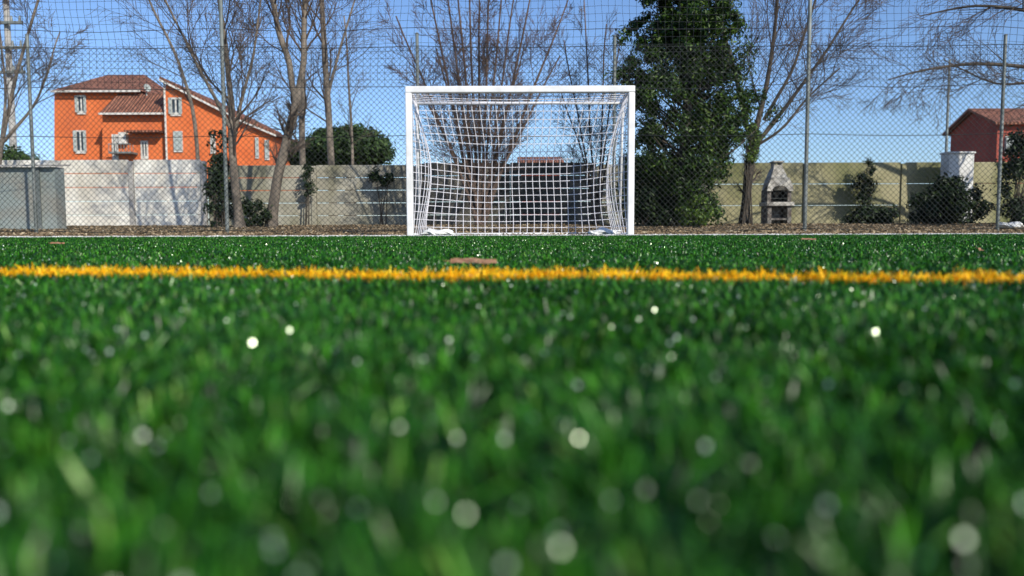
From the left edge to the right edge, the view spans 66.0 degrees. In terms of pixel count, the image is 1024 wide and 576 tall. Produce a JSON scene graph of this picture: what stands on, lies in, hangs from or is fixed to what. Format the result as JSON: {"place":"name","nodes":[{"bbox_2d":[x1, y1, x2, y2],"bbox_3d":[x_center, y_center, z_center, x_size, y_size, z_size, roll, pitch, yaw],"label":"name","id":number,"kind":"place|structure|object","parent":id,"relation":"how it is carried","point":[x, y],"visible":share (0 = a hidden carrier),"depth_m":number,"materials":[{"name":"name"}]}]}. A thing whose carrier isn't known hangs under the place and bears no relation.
{"place":"outdoors","nodes":[
{"label":"outdoors","id":0,"kind":"place"},
{"bbox_2d":[50,75,298,190],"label":"house","id":1,"kind":"structure","parent":0,"point":[164,102],"depth_m":45.09,"materials":[{"name":"tile"}]},
{"bbox_2d":[73,130,86,153],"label":"window","id":2,"kind":"structure","parent":1,"relation":"in","point":[83,148],"depth_m":46.40,"materials":[{"name":"white glass"}]},
{"bbox_2d":[74,95,86,114],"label":"window","id":3,"kind":"structure","parent":1,"relation":"in","point":[77,97],"depth_m":46.24,"materials":[{"name":"white glass"}]},
{"bbox_2d":[111,134,118,159],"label":"window","id":4,"kind":"structure","parent":1,"relation":"in","point":[115,136],"depth_m":45.07,"materials":[{"name":"white glass"}]},
{"bbox_2d":[140,141,148,158],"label":"window","id":5,"kind":"structure","parent":1,"relation":"in","point":[144,143],"depth_m":45.09,"materials":[{"name":"white glass"}]},
{"bbox_2d":[168,97,181,115],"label":"window","id":6,"kind":"structure","parent":1,"relation":"in","point":[179,112],"depth_m":44.30,"materials":[{"name":"white glass"}]},
{"bbox_2d":[173,131,182,151],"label":"window","id":7,"kind":"structure","parent":1,"relation":"in","point":[176,144],"depth_m":44.38,"materials":[{"name":"white glass"}]},
{"bbox_2d":[210,135,215,153],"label":"window","id":8,"kind":"structure","parent":1,"relation":"in","point":[210,135],"depth_m":44.47,"materials":[{"name":"white glass"}]},
{"bbox_2d":[255,137,258,158],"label":"window","id":9,"kind":"structure","parent":1,"relation":"in","point":[256,141],"depth_m":44.91,"materials":[{"name":"white glass"}]},
{"bbox_2d":[264,140,269,159],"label":"window","id":10,"kind":"structure","parent":1,"relation":"in","point":[266,150],"depth_m":44.92,"materials":[{"name":"white glass"}]},
{"bbox_2d":[0,225,1022,235],"bbox_3d":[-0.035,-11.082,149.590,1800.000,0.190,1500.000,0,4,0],"label":"ground","id":11,"kind":"structure","parent":0,"point":[514,226],"depth_m":13.03,"materials":[{"name":"soil"}]},
{"bbox_2d":[0,0,25,152],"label":"utility pole","id":12,"kind":"object","parent":11,"relation":"on","point":[12,140],"visible":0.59,"depth_m":29.34,"materials":[{"name":"concrete"}]},
{"bbox_2d":[2,144,44,159],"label":"shrub","id":13,"kind":"object","parent":11,"relation":"on","point":[18,155],"visible":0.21,"depth_m":22.51,"materials":[{"name":"green plant"}]},
{"bbox_2d":[0,164,70,229],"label":"storage shed","id":14,"kind":"structure","parent":11,"relation":"on","point":[44,181],"depth_m":14.12,"materials":[{"name":"grey metal"}]},
{"bbox_2d":[0,0,96,166],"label":"bare tree","id":15,"kind":"object","parent":11,"relation":"on","point":[10,99],"visible":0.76,"depth_m":16.73,"materials":[{"name":"brown plant"}]},
{"bbox_2d":[1,160,208,225],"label":"boundary wall","id":16,"kind":"structure","parent":11,"relation":"on","point":[195,205],"depth_m":18.88,"materials":[{"name":"concrete"}]},
{"bbox_2d":[110,0,199,173],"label":"bare tree","id":17,"kind":"object","parent":11,"relation":"on","point":[191,105],"visible":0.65,"depth_m":21.57,"materials":[{"name":"brown plant"}]},
{"bbox_2d":[88,0,291,228],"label":"bare tree","id":18,"kind":"object","parent":11,"relation":"on","point":[233,143],"visible":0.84,"depth_m":14.74,"materials":[{"name":"brown plant"}]},
{"bbox_2d":[206,128,228,226],"bbox_3d":[-5.574,-2.112,15.100,0.470,1.926,0.431,-3,5,-30],"label":"ivy bush","id":19,"kind":"object","parent":11,"relation":"on","point":[215,140],"visible":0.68,"depth_m":15.02,"materials":[{"name":"green plant"}]},
{"bbox_2d":[200,151,241,226],"bbox_3d":[-5.555,-1.843,15.117,0.802,1.558,0.609,0,4,0],"label":"ivy bush","id":20,"kind":"object","parent":11,"relation":"on","point":[220,220],"visible":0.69,"depth_m":15.03,"materials":[{"name":"green plant"}]},
{"bbox_2d":[229,196,272,226],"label":"ivy bush","id":21,"kind":"object","parent":11,"relation":"on","point":[258,218],"visible":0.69,"depth_m":15.24,"materials":[{"name":"green plant"}]},
{"bbox_2d":[227,0,358,227],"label":"bare tree","id":22,"kind":"object","parent":11,"relation":"on","point":[290,127],"visible":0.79,"depth_m":15.37,"materials":[{"name":"brown plant"}]},
{"bbox_2d":[256,0,332,215],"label":"bare tree","id":23,"kind":"object","parent":11,"relation":"on","point":[301,151],"visible":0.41,"depth_m":20.59,"materials":[{"name":"brown plant"}]},
{"bbox_2d":[286,139,322,215],"bbox_3d":[-9.130,-4.816,35.916,2.523,4.190,2.959,-2,5,-24],"label":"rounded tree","id":24,"kind":"object","parent":11,"relation":"on","point":[293,161],"visible":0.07,"depth_m":34.97,"materials":[{"name":"green plant"}]},
{"bbox_2d":[300,163,317,224],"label":"ivy bush","id":25,"kind":"object","parent":11,"relation":"on","point":[307,173],"visible":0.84,"depth_m":18.63,"materials":[{"name":"green plant"}]},
{"bbox_2d":[208,165,417,224],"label":"boundary wall","id":26,"kind":"structure","parent":11,"relation":"on","point":[369,202],"depth_m":19.00,"materials":[{"name":"grey concrete"}]},
{"bbox_2d":[257,0,395,215],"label":"bare tree","id":27,"kind":"object","parent":11,"relation":"on","point":[330,147],"visible":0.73,"depth_m":21.14,"materials":[{"name":"brown plant"}]},
{"bbox_2d":[298,122,396,215],"bbox_3d":[-7.039,-4.809,33.566,4.309,4.510,4.562,0,4,0],"label":"rounded tree","id":28,"kind":"object","parent":11,"relation":"on","point":[373,154],"visible":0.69,"depth_m":32.50,"materials":[{"name":"green plant"}]},
{"bbox_2d":[325,6,380,215],"bbox_3d":[-4.739,-5.067,23.675,1.287,6.516,2.051,2,5,25],"label":"bare tree","id":29,"kind":"object","parent":11,"relation":"on","point":[351,135],"visible":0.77,"depth_m":23.60,"materials":[{"name":"brown plant"}]},
{"bbox_2d":[367,166,396,224],"bbox_3d":[-3.085,-2.179,18.675,0.755,1.431,0.390,0,4,6],"label":"ivy bush","id":30,"kind":"object","parent":11,"relation":"on","point":[372,178],"visible":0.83,"depth_m":18.61,"materials":[{"name":"green plant"}]},
{"bbox_2d":[376,0,577,224],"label":"bare tree","id":31,"kind":"object","parent":11,"relation":"on","point":[500,131],"visible":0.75,"depth_m":16.21,"materials":[{"name":"brown plant"}]},
{"bbox_2d":[420,162,595,224],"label":"boundary wall","id":32,"kind":"structure","parent":11,"relation":"on","point":[507,210],"depth_m":18.94,"materials":[{"name":"concrete"}]},
{"bbox_2d":[0,0,1023,233],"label":"ball stop fence","id":33,"kind":"object","parent":11,"relation":"on","point":[614,58],"visible":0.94,"depth_m":12.11,"materials":[{"name":"metal"}]},
{"bbox_2d":[0,222,1023,236],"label":"fallen leaves","id":34,"kind":"object","parent":11,"relation":"on","point":[786,228],"visible":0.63,"depth_m":12.76,"materials":[{"name":"brown plant"}]},
{"bbox_2d":[994,222,1023,227],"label":"plastic sack","id":35,"kind":"object","parent":34,"relation":"on","point":[1004,225],"visible":0.73,"depth_m":12.55,"materials":[{"name":"white plastic"}]},
{"bbox_2d":[517,157,563,214],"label":"house","id":36,"kind":"structure","parent":11,"relation":"on","point":[541,161],"depth_m":59.73,"materials":[{"name":"tile"}]},
{"bbox_2d":[537,0,646,223],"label":"bare tree","id":37,"kind":"object","parent":11,"relation":"on","point":[597,195],"visible":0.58,"depth_m":18.03,"materials":[{"name":"brown plant"}]},
{"bbox_2d":[622,183,675,227],"bbox_3d":[2.565,-1.513,14.747,0.939,0.908,0.899,2,5,27],"label":"shrub","id":38,"kind":"object","parent":11,"relation":"on","point":[645,203],"visible":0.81,"depth_m":14.56,"materials":[{"name":"green plant"}]},
{"bbox_2d":[596,164,704,223],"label":"boundary wall","id":39,"kind":"structure","parent":11,"relation":"on","point":[606,203],"depth_m":18.95,"materials":[{"name":"grey concrete"}]},
{"bbox_2d":[602,0,785,225],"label":"evergreen tree","id":40,"kind":"object","parent":11,"relation":"on","point":[732,123],"visible":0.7,"depth_m":14.49,"materials":[{"name":"green plant"}]},
{"bbox_2d":[674,194,719,227],"bbox_3d":[3.383,-1.411,14.432,0.826,0.680,0.690,0,4,0],"label":"shrub","id":41,"kind":"object","parent":11,"relation":"on","point":[680,211],"visible":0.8,"depth_m":14.33,"materials":[{"name":"green plant"}]},
{"bbox_2d":[739,120,765,223],"bbox_3d":[4.829,-2.315,15.837,0.497,2.108,0.547,4,6,42],"label":"ivy","id":42,"kind":"object","parent":11,"relation":"on","point":[749,155],"visible":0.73,"depth_m":15.85,"materials":[{"name":"green plant"}]},
{"bbox_2d":[650,0,896,223],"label":"bare tree","id":43,"kind":"object","parent":11,"relation":"on","point":[801,43],"visible":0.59,"depth_m":15.88,"materials":[{"name":"brown plant"}]},
{"bbox_2d":[759,161,793,223],"bbox_3d":[5.746,-2.030,17.108,0.588,1.430,0.540,0,4,0],"label":"barbecue","id":44,"kind":"object","parent":11,"relation":"on","point":[766,198],"visible":0.73,"depth_m":16.98,"materials":[{"name":"grey concrete"}]},
{"bbox_2d":[707,162,1023,223],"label":"boundary wall","id":45,"kind":"structure","parent":11,"relation":"on","point":[826,178],"depth_m":19.03,"materials":[{"name":"concrete"}]},
{"bbox_2d":[850,157,880,207],"bbox_3d":[8.366,-2.286,18.579,0.644,1.590,0.546,0,4,0],"label":"ivy bush","id":46,"kind":"object","parent":11,"relation":"on","point":[865,182],"visible":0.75,"depth_m":18.52,"materials":[{"name":"green plant"}]},
{"bbox_2d":[842,203,899,223],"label":"shrub","id":47,"kind":"object","parent":11,"relation":"on","point":[856,218],"visible":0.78,"depth_m":17.23,"materials":[{"name":"green plant"}]},
{"bbox_2d":[853,0,1023,134],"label":"bare tree","id":48,"kind":"object","parent":11,"relation":"on","point":[946,67],"visible":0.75,"depth_m":15.62,"materials":[{"name":"brown plant"}]},
{"bbox_2d":[945,59,950,151],"bbox_3d":[14.185,-4.691,25.727,0.102,5.454,0.102,-2,5,-22],"label":"utility pole","id":49,"kind":"object","parent":11,"relation":"on","point":[947,128],"visible":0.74,"depth_m":25.65,"materials":[{"name":"grey metal"}]},
{"bbox_2d":[905,171,995,224],"bbox_3d":[8.809,-1.659,15.942,1.784,1.420,1.419,0,4,0],"label":"shrub","id":50,"kind":"object","parent":11,"relation":"on","point":[959,200],"visible":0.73,"depth_m":15.75,"materials":[{"name":"green plant"}]},
{"bbox_2d":[939,151,975,221],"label":"white wall","id":51,"kind":"structure","parent":11,"relation":"on","point":[952,156],"depth_m":18.25,"materials":[{"name":"white paint"}]},
{"bbox_2d":[942,108,1023,183],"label":"house","id":52,"kind":"structure","parent":11,"relation":"on","point":[964,117],"depth_m":40.87,"materials":[{"name":"tile"}]},
{"bbox_2d":[1004,136,1010,149],"bbox_3d":[24.995,-7.177,39.507,0.519,0.897,0.147,0,4,0],"label":"window","id":53,"kind":"structure","parent":52,"relation":"in","point":[1005,145],"depth_m":39.46,"materials":[{"name":"white glass"}]},
{"bbox_2d":[990,123,1023,223],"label":"shrub","id":54,"kind":"object","parent":11,"relation":"on","point":[1017,164],"visible":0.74,"depth_m":14.05,"materials":[{"name":"green plant"}]},
{"bbox_2d":[0,233,1023,575],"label":"turf field","id":55,"kind":"structure","parent":0,"point":[490,517],"depth_m":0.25,"materials":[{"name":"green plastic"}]},
{"bbox_2d":[420,228,455,234],"bbox_3d":[-1.026,-0.783,10.926,0.500,0.099,0.360,0,4,0],"label":"ballast bag","id":56,"kind":"object","parent":55,"relation":"on","point":[429,231],"visible":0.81,"depth_m":10.81,"materials":[{"name":"white fabric"}]},
{"bbox_2d":[443,258,496,263],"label":"dry leaf","id":57,"kind":"object","parent":55,"relation":"on","point":[462,260],"visible":0.93,"depth_m":1.71,"materials":[{"name":"brown plant"}]},
{"bbox_2d":[0,262,1023,287],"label":"yellow line","id":58,"kind":"object","parent":55,"relation":"on","point":[666,273],"visible":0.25,"depth_m":1.28,"materials":[{"name":"yellow plastic"}]},
{"bbox_2d":[0,239,1023,575],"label":"dew","id":59,"kind":"object","parent":55,"relation":"on","point":[558,533],"visible":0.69,"depth_m":0.28,"materials":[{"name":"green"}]},
{"bbox_2d":[1,233,1023,237],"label":"white line","id":60,"kind":"object","parent":55,"relation":"on","point":[512,235],"visible":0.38,"depth_m":10.01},
{"bbox_2d":[405,85,634,234],"bbox_3d":[0.109,-1.693,10.865,2.993,1.960,1.122,0,4,0],"label":"football goal","id":61,"kind":"object","parent":55,"relation":"on","point":[411,102],"visible":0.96,"depth_m":10.84,"materials":[{"name":"white paint"}]},
{"bbox_2d":[587,227,620,234],"bbox_3d":[1.281,-0.791,10.920,0.488,0.102,0.350,0,4,0],"label":"ballast bag","id":62,"kind":"object","parent":55,"relation":"on","point":[602,230],"visible":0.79,"depth_m":10.80,"materials":[{"name":"white fabric"}]},
{"bbox_2d":[0,0,1023,218],"label":"sky","id":63,"kind":"structure","parent":0,"point":[592,10],"materials":[{"name":"blue"}]}
]}

